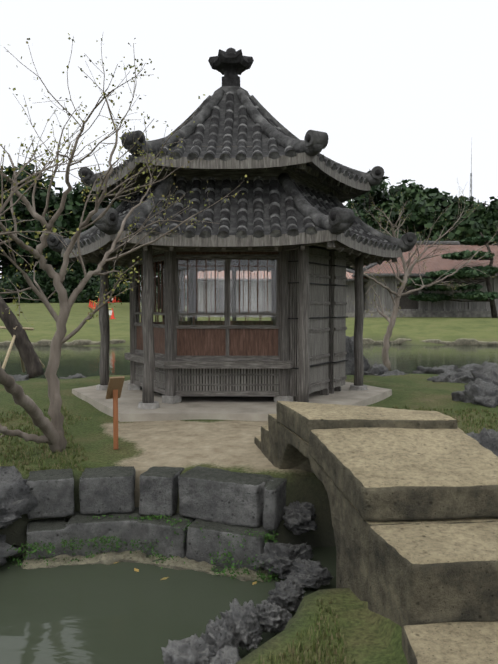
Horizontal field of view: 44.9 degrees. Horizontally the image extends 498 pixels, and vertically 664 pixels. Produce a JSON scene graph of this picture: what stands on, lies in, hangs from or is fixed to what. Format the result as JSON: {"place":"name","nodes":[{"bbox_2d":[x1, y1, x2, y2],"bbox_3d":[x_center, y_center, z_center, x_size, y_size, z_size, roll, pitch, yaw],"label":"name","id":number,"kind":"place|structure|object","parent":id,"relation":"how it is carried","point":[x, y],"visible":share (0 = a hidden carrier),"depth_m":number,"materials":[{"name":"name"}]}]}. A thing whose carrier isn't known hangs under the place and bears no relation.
{"place":"outdoors","nodes":[
{"label":"outdoors","id":0,"kind":"place"},
{"bbox_2d":[115,266,160,308],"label":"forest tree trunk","id":1,"kind":"object","parent":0,"point":[160,297],"depth_m":62.03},
{"bbox_2d":[0,302,497,663],"bbox_3d":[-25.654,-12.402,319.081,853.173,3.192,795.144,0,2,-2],"label":"ground","id":2,"kind":"structure","parent":0,"point":[370,637],"depth_m":6.58,"materials":[{"name":"green plant"}]},
{"bbox_2d":[0,281,10,302],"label":"background tree","id":3,"kind":"object","parent":2,"relation":"on","point":[2,295],"visible":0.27,"depth_m":69.23,"materials":[{"name":"green plant"}]},
{"bbox_2d":[0,270,14,280],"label":"background tree","id":4,"kind":"object","parent":2,"relation":"on","point":[8,271],"visible":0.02,"depth_m":79.11,"materials":[{"name":"green plant"}]},
{"bbox_2d":[0,241,28,267],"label":"background tree","id":5,"kind":"object","parent":2,"relation":"on","point":[17,257],"depth_m":82.18,"materials":[{"name":"green plant"}]},
{"bbox_2d":[0,466,37,528],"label":"coral rock","id":6,"kind":"object","parent":2,"relation":"on","point":[17,499],"visible":0.98,"depth_m":4.93,"materials":[{"name":"grey stone"}]},
{"bbox_2d":[10,374,28,380],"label":"coral rock","id":7,"kind":"object","parent":2,"relation":"on","point":[19,377],"visible":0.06,"depth_m":12.52,"materials":[{"name":"grey stone"}]},
{"bbox_2d":[0,296,43,378],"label":"tree trunk","id":8,"kind":"object","parent":2,"relation":"on","point":[29,356],"visible":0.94,"depth_m":13.50,"materials":[{"name":"brown plant"}]},
{"bbox_2d":[0,326,44,372],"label":"tree support poles","id":9,"kind":"object","parent":2,"relation":"on","point":[9,351],"visible":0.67,"depth_m":13.47,"materials":[{"name":"beige wood"}]},
{"bbox_2d":[0,163,54,275],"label":"background tree","id":10,"kind":"object","parent":2,"relation":"on","point":[20,178],"depth_m":90.45,"materials":[{"name":"green plant"}]},
{"bbox_2d":[0,269,55,302],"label":"background tree","id":11,"kind":"object","parent":2,"relation":"on","point":[16,279],"depth_m":70.52,"materials":[{"name":"green plant"}]},
{"bbox_2d":[0,213,68,274],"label":"background tree","id":12,"kind":"object","parent":2,"relation":"on","point":[32,243],"depth_m":79.33,"materials":[{"name":"green plant"}]},
{"bbox_2d":[7,271,72,302],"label":"background tree","id":13,"kind":"object","parent":2,"relation":"on","point":[46,289],"depth_m":72.39,"materials":[{"name":"green plant"}]},
{"bbox_2d":[2,227,81,275],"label":"background tree","id":14,"kind":"object","parent":2,"relation":"on","point":[57,258],"depth_m":80.97,"materials":[{"name":"green plant"}]},
{"bbox_2d":[0,182,104,232],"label":"background tree","id":15,"kind":"object","parent":2,"relation":"on","point":[70,221],"depth_m":89.35,"materials":[{"name":"green plant"}]},
{"bbox_2d":[22,267,92,301],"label":"background tree","id":16,"kind":"object","parent":2,"relation":"on","point":[69,288],"depth_m":73.26,"materials":[{"name":"green plant"}]},
{"bbox_2d":[59,373,86,378],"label":"coral rock","id":17,"kind":"object","parent":2,"relation":"on","point":[77,375],"visible":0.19,"depth_m":13.37,"materials":[{"name":"grey stone"}]},
{"bbox_2d":[33,195,114,229],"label":"background tree","id":18,"kind":"object","parent":2,"relation":"on","point":[89,227],"visible":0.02,"depth_m":91.10,"materials":[{"name":"green plant"}]},
{"bbox_2d":[56,270,112,302],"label":"background tree","id":19,"kind":"object","parent":2,"relation":"on","point":[93,288],"depth_m":73.64,"materials":[{"name":"green plant"}]},
{"bbox_2d":[59,231,111,280],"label":"background tree","id":20,"kind":"object","parent":2,"relation":"on","point":[90,267],"depth_m":82.49,"materials":[{"name":"green plant"}]},
{"bbox_2d":[73,183,121,226],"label":"background tree","id":21,"kind":"object","parent":2,"relation":"on","point":[116,204],"depth_m":92.10,"materials":[{"name":"green plant"}]},
{"bbox_2d":[109,308,115,318],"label":"traffic cone","id":22,"kind":"object","parent":2,"relation":"on","point":[111,312],"visible":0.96,"depth_m":40.63,"materials":[{"name":"orange"}]},
{"bbox_2d":[113,390,117,448],"bbox_3d":[-1.384,0.905,6.258,0.059,0.620,0.059,0,2,-2],"label":"sign post","id":23,"kind":"object","parent":2,"relation":"on","point":[115,419],"visible":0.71,"depth_m":6.23,"materials":[{"name":"brown wood"}]},
{"bbox_2d":[105,376,124,398],"bbox_3d":[-1.383,0.576,6.224,0.150,0.249,0.200,-1,3,-27],"label":"sign board","id":24,"kind":"object","parent":23,"relation":"attached to","point":[115,383],"visible":1,"depth_m":6.20,"materials":[{"name":"brown wood"}]},
{"bbox_2d":[91,278,140,302],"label":"background tree","id":25,"kind":"object","parent":2,"relation":"on","point":[125,294],"depth_m":74.93,"materials":[{"name":"green plant"}]},
{"bbox_2d":[0,33,247,452],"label":"tree","id":26,"kind":"object","parent":2,"relation":"on","point":[53,438],"depth_m":6.03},
{"bbox_2d":[98,267,160,283],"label":"background tree","id":27,"kind":"object","parent":2,"relation":"on","point":[119,269],"depth_m":85.27,"materials":[{"name":"green plant"}]},
{"bbox_2d":[109,274,157,302],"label":"background tree","id":28,"kind":"object","parent":2,"relation":"on","point":[113,295],"depth_m":76.23,"materials":[{"name":"green plant"}]},
{"bbox_2d":[21,550,272,581],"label":"pond shoreline","id":29,"kind":"structure","parent":2,"relation":"on","point":[109,558],"depth_m":4.83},
{"bbox_2d":[7,514,278,582],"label":"wall ferns","id":30,"kind":"object","parent":29,"relation":"on","point":[141,550],"depth_m":4.83,"materials":[{"name":"green plant"}]},
{"bbox_2d":[26,507,275,570],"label":"island wall","id":31,"kind":"structure","parent":29,"relation":"on","point":[196,546],"depth_m":4.95,"materials":[{"name":"stone"}]},
{"bbox_2d":[26,466,286,530],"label":"stone blocks","id":32,"kind":"structure","parent":31,"relation":"on","point":[217,495],"depth_m":5.07,"materials":[{"name":"stone"}]},
{"bbox_2d":[156,272,186,303],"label":"background tree","id":33,"kind":"object","parent":2,"relation":"on","point":[160,283],"depth_m":78.42,"materials":[{"name":"green plant"}]},
{"bbox_2d":[161,633,215,663],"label":"coral rock","id":34,"kind":"object","parent":2,"relation":"on","point":[194,649],"visible":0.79,"depth_m":3.25,"materials":[{"name":"grey stone"}]},
{"bbox_2d":[201,615,239,656],"bbox_3d":[-0.159,1.749,3.439,0.219,0.265,0.242,-1,3,-26],"label":"coral rock","id":35,"kind":"object","parent":2,"relation":"on","point":[219,633],"visible":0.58,"depth_m":3.39,"materials":[{"name":"grey stone"}]},
{"bbox_2d":[209,645,241,663],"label":"coral rock","id":36,"kind":"object","parent":2,"relation":"on","point":[227,654],"visible":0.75,"depth_m":3.26,"materials":[{"name":"grey stone"}]},
{"bbox_2d":[72,380,391,421],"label":"pavilion slab","id":37,"kind":"structure","parent":2,"relation":"on","point":[250,408],"depth_m":8.52,"materials":[{"name":"grey concrete"}]},
{"bbox_2d":[96,383,366,408],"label":"foundation stones","id":38,"kind":"object","parent":37,"relation":"on","point":[167,399],"visible":0.31,"depth_m":8.55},
{"bbox_2d":[99,244,363,402],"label":"wooden posts","id":39,"kind":"object","parent":38,"relation":"on","point":[147,302],"visible":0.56,"depth_m":8.11,"materials":[{"name":"grey wood"}]},
{"bbox_2d":[69,146,397,395],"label":"wooden beams","id":40,"kind":"structure","parent":39,"relation":"on","point":[227,362],"depth_m":8.56,"materials":[{"name":"wood"}]},
{"bbox_2d":[78,88,383,186],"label":"roof ridges","id":41,"kind":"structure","parent":40,"relation":"on","point":[313,143],"depth_m":8.78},
{"bbox_2d":[208,48,253,100],"bbox_3d":[-0.292,-4.103,9.784,0.919,0.990,0.820,0,2,-2],"label":"finial","id":42,"kind":"object","parent":41,"relation":"on","point":[230,64],"visible":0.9,"depth_m":9.64,"materials":[{"name":"ceramic"}]},
{"bbox_2d":[61,180,401,267],"bbox_3d":[-0.292,-1.675,9.886,5.599,1.030,4.998,0,2,-2],"label":"roof surface","id":43,"kind":"object","parent":40,"relation":"on","point":[267,239],"visible":0.23,"depth_m":7.83,"materials":[{"name":"grey tile"}]},
{"bbox_2d":[63,176,398,250],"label":"roof tiles","id":44,"kind":"object","parent":43,"relation":"on","point":[322,202],"visible":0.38,"depth_m":8.11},
{"bbox_2d":[92,100,370,202],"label":"upper roof","id":45,"kind":"structure","parent":40,"relation":"on","point":[283,159],"depth_m":8.29,"materials":[{"name":"grey tile"}]},
{"bbox_2d":[94,91,366,183],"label":"roof tiles","id":46,"kind":"object","parent":45,"relation":"on","point":[227,144],"visible":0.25,"depth_m":8.53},
{"bbox_2d":[47,173,416,252],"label":"roof ridges","id":47,"kind":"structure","parent":40,"relation":"on","point":[338,220],"depth_m":8.00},
{"bbox_2d":[106,163,358,197],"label":"roof eaves","id":48,"kind":"object","parent":40,"relation":"attached to","point":[305,170],"visible":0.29,"depth_m":9.01,"materials":[{"name":"grey wood"}]},
{"bbox_2d":[129,245,340,401],"bbox_3d":[-0.215,-0.201,9.941,3.486,2.300,3.046,0,2,-2],"label":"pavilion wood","id":49,"kind":"object","parent":39,"relation":"on","point":[283,293],"visible":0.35,"depth_m":8.53,"materials":[{"name":"wood"}]},
{"bbox_2d":[136,252,277,355],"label":"wall panels","id":50,"kind":"object","parent":49,"relation":"in","point":[212,342],"visible":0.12,"depth_m":8.59,"materials":[{"name":"brown wood"}]},
{"bbox_2d":[137,260,276,390],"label":"lattice","id":51,"kind":"structure","parent":49,"relation":"attached to","point":[219,292],"depth_m":8.62,"materials":[{"name":"wood"}]},
{"bbox_2d":[136,248,345,395],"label":"wall panels","id":52,"kind":"object","parent":49,"relation":"on","point":[318,342],"visible":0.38,"depth_m":9.06,"materials":[{"name":"wood"}]},
{"bbox_2d":[219,598,262,650],"bbox_3d":[-0.045,1.716,3.561,0.236,0.285,0.311,-2,3,-36],"label":"coral rock","id":53,"kind":"object","parent":2,"relation":"on","point":[244,622],"visible":0.96,"depth_m":3.48,"materials":[{"name":"grey stone"}]},
{"bbox_2d":[0,405,497,663],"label":"grass tufts","id":54,"kind":"object","parent":2,"relation":"on","point":[320,616],"visible":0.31,"depth_m":5.78,"materials":[{"name":"green plant"}]},
{"bbox_2d":[0,338,497,346],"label":"pond bank","id":55,"kind":"structure","parent":2,"relation":"on","point":[82,342],"depth_m":32.16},
{"bbox_2d":[185,313,354,316],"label":"building base","id":56,"kind":"object","parent":2,"relation":"on","point":[350,314],"depth_m":46.68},
{"bbox_2d":[255,600,291,632],"bbox_3d":[0.133,1.756,3.736,0.254,0.189,0.251,-2,3,-45],"label":"coral rock","id":57,"kind":"object","parent":2,"relation":"on","point":[273,618],"visible":0.69,"depth_m":3.68,"materials":[{"name":"grey stone"}]},
{"bbox_2d":[197,281,354,312],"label":"wing walls","id":58,"kind":"structure","parent":2,"relation":"on","point":[350,293],"depth_m":46.90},
{"bbox_2d":[216,288,231,309],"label":"wing openings","id":59,"kind":"object","parent":58,"relation":"in","point":[222,304],"depth_m":46.80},
{"bbox_2d":[185,271,367,278],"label":"wing roof","id":60,"kind":"structure","parent":58,"relation":"on","point":[348,275],"depth_m":46.74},
{"bbox_2d":[185,268,368,284],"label":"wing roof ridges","id":61,"kind":"object","parent":58,"relation":"on","point":[347,280],"visible":0.06,"depth_m":45.97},
{"bbox_2d":[250,542,313,578],"bbox_3d":[0.296,1.733,4.709,0.431,0.277,0.507,1,3,25],"label":"coral rock","id":62,"kind":"object","parent":2,"relation":"on","point":[281,557],"visible":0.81,"depth_m":4.58,"materials":[{"name":"grey stone"}]},
{"bbox_2d":[267,578,305,611],"bbox_3d":[0.259,1.769,4.054,0.305,0.196,0.259,-1,3,-26],"label":"coral rock","id":63,"kind":"object","parent":2,"relation":"on","point":[287,594],"visible":0.96,"depth_m":3.99,"materials":[{"name":"grey stone"}]},
{"bbox_2d":[282,500,316,534],"bbox_3d":[0.413,1.533,5.029,0.304,0.247,0.422,0,2,5],"label":"coral rock","id":64,"kind":"object","parent":2,"relation":"on","point":[298,517],"visible":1,"depth_m":4.92,"materials":[{"name":"grey stone"}]},
{"bbox_2d":[284,558,333,588],"bbox_3d":[0.416,1.766,4.447,0.391,0.171,0.288,2,3,44],"label":"coral rock","id":65,"kind":"object","parent":2,"relation":"on","point":[308,573],"visible":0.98,"depth_m":4.39,"materials":[{"name":"grey stone"}]},
{"bbox_2d":[345,336,369,374],"bbox_3d":[2.222,0.719,13.423,0.852,1.275,0.585,2,3,35],"label":"coral rock","id":66,"kind":"object","parent":2,"relation":"on","point":[349,357],"visible":0.15,"depth_m":13.28,"materials":[{"name":"grey stone"}]},
{"bbox_2d":[352,206,391,232],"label":"tree","id":67,"kind":"object","parent":2,"relation":"on","point":[360,213],"visible":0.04,"depth_m":61.30,"materials":[{"name":"green plant"}]},
{"bbox_2d":[364,362,387,375],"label":"coral rock","id":68,"kind":"object","parent":2,"relation":"on","point":[375,369],"visible":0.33,"depth_m":13.09,"materials":[{"name":"grey stone"}]},
{"bbox_2d":[357,197,405,233],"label":"tree","id":69,"kind":"object","parent":2,"relation":"on","point":[394,212],"visible":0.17,"depth_m":60.91,"materials":[{"name":"green plant"}]},
{"bbox_2d":[342,169,426,217],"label":"tree","id":70,"kind":"object","parent":2,"relation":"on","point":[358,202],"depth_m":68.71,"materials":[{"name":"green plant"}]},
{"bbox_2d":[347,213,431,269],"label":"tree","id":71,"kind":"object","parent":2,"relation":"on","point":[387,229],"visible":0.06,"depth_m":56.12,"materials":[{"name":"green plant"}]},
{"bbox_2d":[379,369,405,375],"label":"coral rock","id":72,"kind":"object","parent":2,"relation":"on","point":[394,372],"visible":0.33,"depth_m":12.92,"materials":[{"name":"grey stone"}]},
{"bbox_2d":[347,179,497,370],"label":"tree","id":73,"kind":"object","parent":2,"relation":"on","point":[391,320],"depth_m":14.53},
{"bbox_2d":[370,176,478,212],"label":"tree","id":74,"kind":"object","parent":2,"relation":"on","point":[445,200],"visible":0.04,"depth_m":71.02,"materials":[{"name":"green plant"}]},
{"bbox_2d":[367,186,491,240],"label":"tree","id":75,"kind":"object","parent":2,"relation":"on","point":[420,210],"depth_m":57.98,"materials":[{"name":"green plant"}]},
{"bbox_2d":[363,276,497,310],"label":"hall walls","id":76,"kind":"structure","parent":2,"relation":"on","point":[385,298],"depth_m":46.51,"materials":[{"name":"wood"}]},
{"bbox_2d":[397,284,417,308],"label":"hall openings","id":77,"kind":"object","parent":76,"relation":"in","point":[405,302],"visible":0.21,"depth_m":46.40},
{"bbox_2d":[351,241,497,276],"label":"hall roof ridges","id":78,"kind":"object","parent":76,"relation":"on","point":[369,266],"visible":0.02,"depth_m":46.08,"materials":[{"name":"tile"}]},
{"bbox_2d":[364,245,497,272],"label":"hall roof","id":79,"kind":"structure","parent":76,"relation":"on","point":[437,263],"depth_m":47.68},
{"bbox_2d":[364,311,497,317],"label":"hall stone base","id":80,"kind":"object","parent":2,"relation":"on","point":[444,314],"visible":0.2,"depth_m":46.17,"materials":[{"name":"grey stone"}]},
{"bbox_2d":[412,365,461,374],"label":"coral rock","id":81,"kind":"object","parent":2,"relation":"on","point":[433,370],"visible":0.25,"depth_m":13.30,"materials":[{"name":"grey stone"}]},
{"bbox_2d":[399,232,497,317],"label":"garden pine","id":82,"kind":"object","parent":2,"relation":"on","point":[477,293],"depth_m":43.43,"materials":[{"name":"green plant"}]},
{"bbox_2d":[402,621,497,663],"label":"bridge step","id":83,"kind":"structure","parent":2,"relation":"on","point":[456,643],"depth_m":2.71,"materials":[{"name":"stone"}]},
{"bbox_2d":[427,370,474,383],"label":"coral rock","id":84,"kind":"object","parent":2,"relation":"on","point":[450,376],"visible":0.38,"depth_m":11.58,"materials":[{"name":"grey stone"}]},
{"bbox_2d":[416,217,488,235],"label":"tree","id":85,"kind":"object","parent":2,"relation":"on","point":[479,221],"visible":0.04,"depth_m":60.33,"materials":[{"name":"green plant"}]},
{"bbox_2d":[470,148,471,196],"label":"antenna mast","id":86,"kind":"object","parent":2,"relation":"on","point":[471,174],"visible":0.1,"depth_m":119.91,"materials":[{"name":"silver metal"}]},
{"bbox_2d":[458,196,486,206],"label":"tree","id":87,"kind":"object","parent":2,"relation":"on","point":[470,199],"depth_m":77.13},
{"bbox_2d":[451,378,497,407],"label":"coral rock","id":88,"kind":"object","parent":2,"relation":"on","point":[478,391],"visible":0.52,"depth_m":9.10,"materials":[{"name":"grey stone"}]},
{"bbox_2d":[459,203,497,236],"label":"tree","id":89,"kind":"object","parent":2,"relation":"on","point":[492,224],"visible":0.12,"depth_m":61.03,"materials":[{"name":"green plant"}]},
{"bbox_2d":[459,361,497,371],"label":"coral rock","id":90,"kind":"object","parent":2,"relation":"on","point":[468,367],"visible":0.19,"depth_m":13.25,"materials":[{"name":"grey stone"}]},
{"bbox_2d":[464,196,497,224],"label":"tree","id":91,"kind":"object","parent":2,"relation":"on","point":[484,216],"depth_m":62.28,"materials":[{"name":"green plant"}]},
{"bbox_2d":[467,427,497,455],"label":"coral rock","id":92,"kind":"object","parent":2,"relation":"on","point":[485,438],"visible":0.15,"depth_m":5.30,"materials":[{"name":"grey stone"}]},
{"bbox_2d":[470,365,497,385],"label":"coral rock","id":93,"kind":"object","parent":2,"relation":"on","point":[487,373],"visible":0.27,"depth_m":9.77,"materials":[{"name":"grey stone"}]},
{"bbox_2d":[487,429,497,433],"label":"coral rock","id":94,"kind":"object","parent":2,"relation":"on","point":[490,431],"depth_m":5.87,"materials":[{"name":"grey stone"}]},
{"bbox_2d":[0,344,497,663],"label":"pond water","id":95,"kind":"structure","parent":0,"point":[121,613],"depth_m":4.30,"materials":[{"name":"green liquid"}]},
{"bbox_2d":[0,535,22,565],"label":"coral rock","id":96,"kind":"object","parent":95,"relation":"on","point":[4,552],"visible":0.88,"depth_m":4.81,"materials":[{"name":"grey stone"}]},
{"bbox_2d":[116,562,256,584],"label":"floating leaves","id":97,"kind":"object","parent":95,"relation":"on","point":[164,578],"visible":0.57,"depth_m":4.59,"materials":[{"name":"yellow plant"}]},
{"bbox_2d":[278,423,497,601],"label":"bridge arch","id":98,"kind":"structure","parent":95,"relation":"in","point":[350,525],"depth_m":3.79,"materials":[{"name":"stone"}]},
{"bbox_2d":[254,436,260,449],"bbox_3d":[0.772,1.302,6.102,1.473,0.430,0.350,0,2,7],"label":"bridge step","id":99,"kind":"object","parent":98,"relation":"attached to","point":[257,440],"visible":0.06,"depth_m":6.16,"materials":[{"name":"stone"}]},
{"bbox_2d":[261,426,268,458],"bbox_3d":[0.819,1.232,5.735,1.499,0.604,0.343,1,2,15],"label":"bridge step","id":100,"kind":"object","parent":98,"relation":"attached to","point":[264,439],"visible":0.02,"depth_m":5.84,"materials":[{"name":"stone"}]},
{"bbox_2d":[268,414,313,472],"bbox_3d":[0.858,1.163,5.350,1.525,0.772,0.335,1,3,20],"label":"abutment","id":101,"kind":"object","parent":98,"relation":"attached to","point":[273,422],"visible":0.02,"depth_m":5.47,"materials":[{"name":"stone"}]},
{"bbox_2d":[276,401,457,442],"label":"bridge slab","id":102,"kind":"structure","parent":98,"relation":"on","point":[302,420],"depth_m":4.62,"materials":[{"name":"beige stone"}]},
{"bbox_2d":[309,427,497,520],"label":"bridge slab","id":103,"kind":"structure","parent":98,"relation":"on","point":[389,474],"depth_m":3.70,"materials":[{"name":"stone"}]},
{"bbox_2d":[367,521,497,626],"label":"bridge step","id":104,"kind":"object","parent":98,"relation":"part of","point":[424,573],"visible":0.65,"depth_m":2.97,"materials":[{"name":"stone"}]},
{"bbox_2d":[0,0,497,277],"label":"sky","id":105,"kind":"structure","parent":0,"point":[407,89],"materials":[{"name":"white"}]},
{"bbox_2d":[288,260,347,368],"bbox_3d":[1.077,-0.266,9.123,0.270,1.518,1.610,1,3,31],"label":"batten","id":106,"kind":"object","parent":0,"point":[322,317],"visible":0.56,"depth_m":9.10,"materials":[{"name":"black wood"}]}
]}

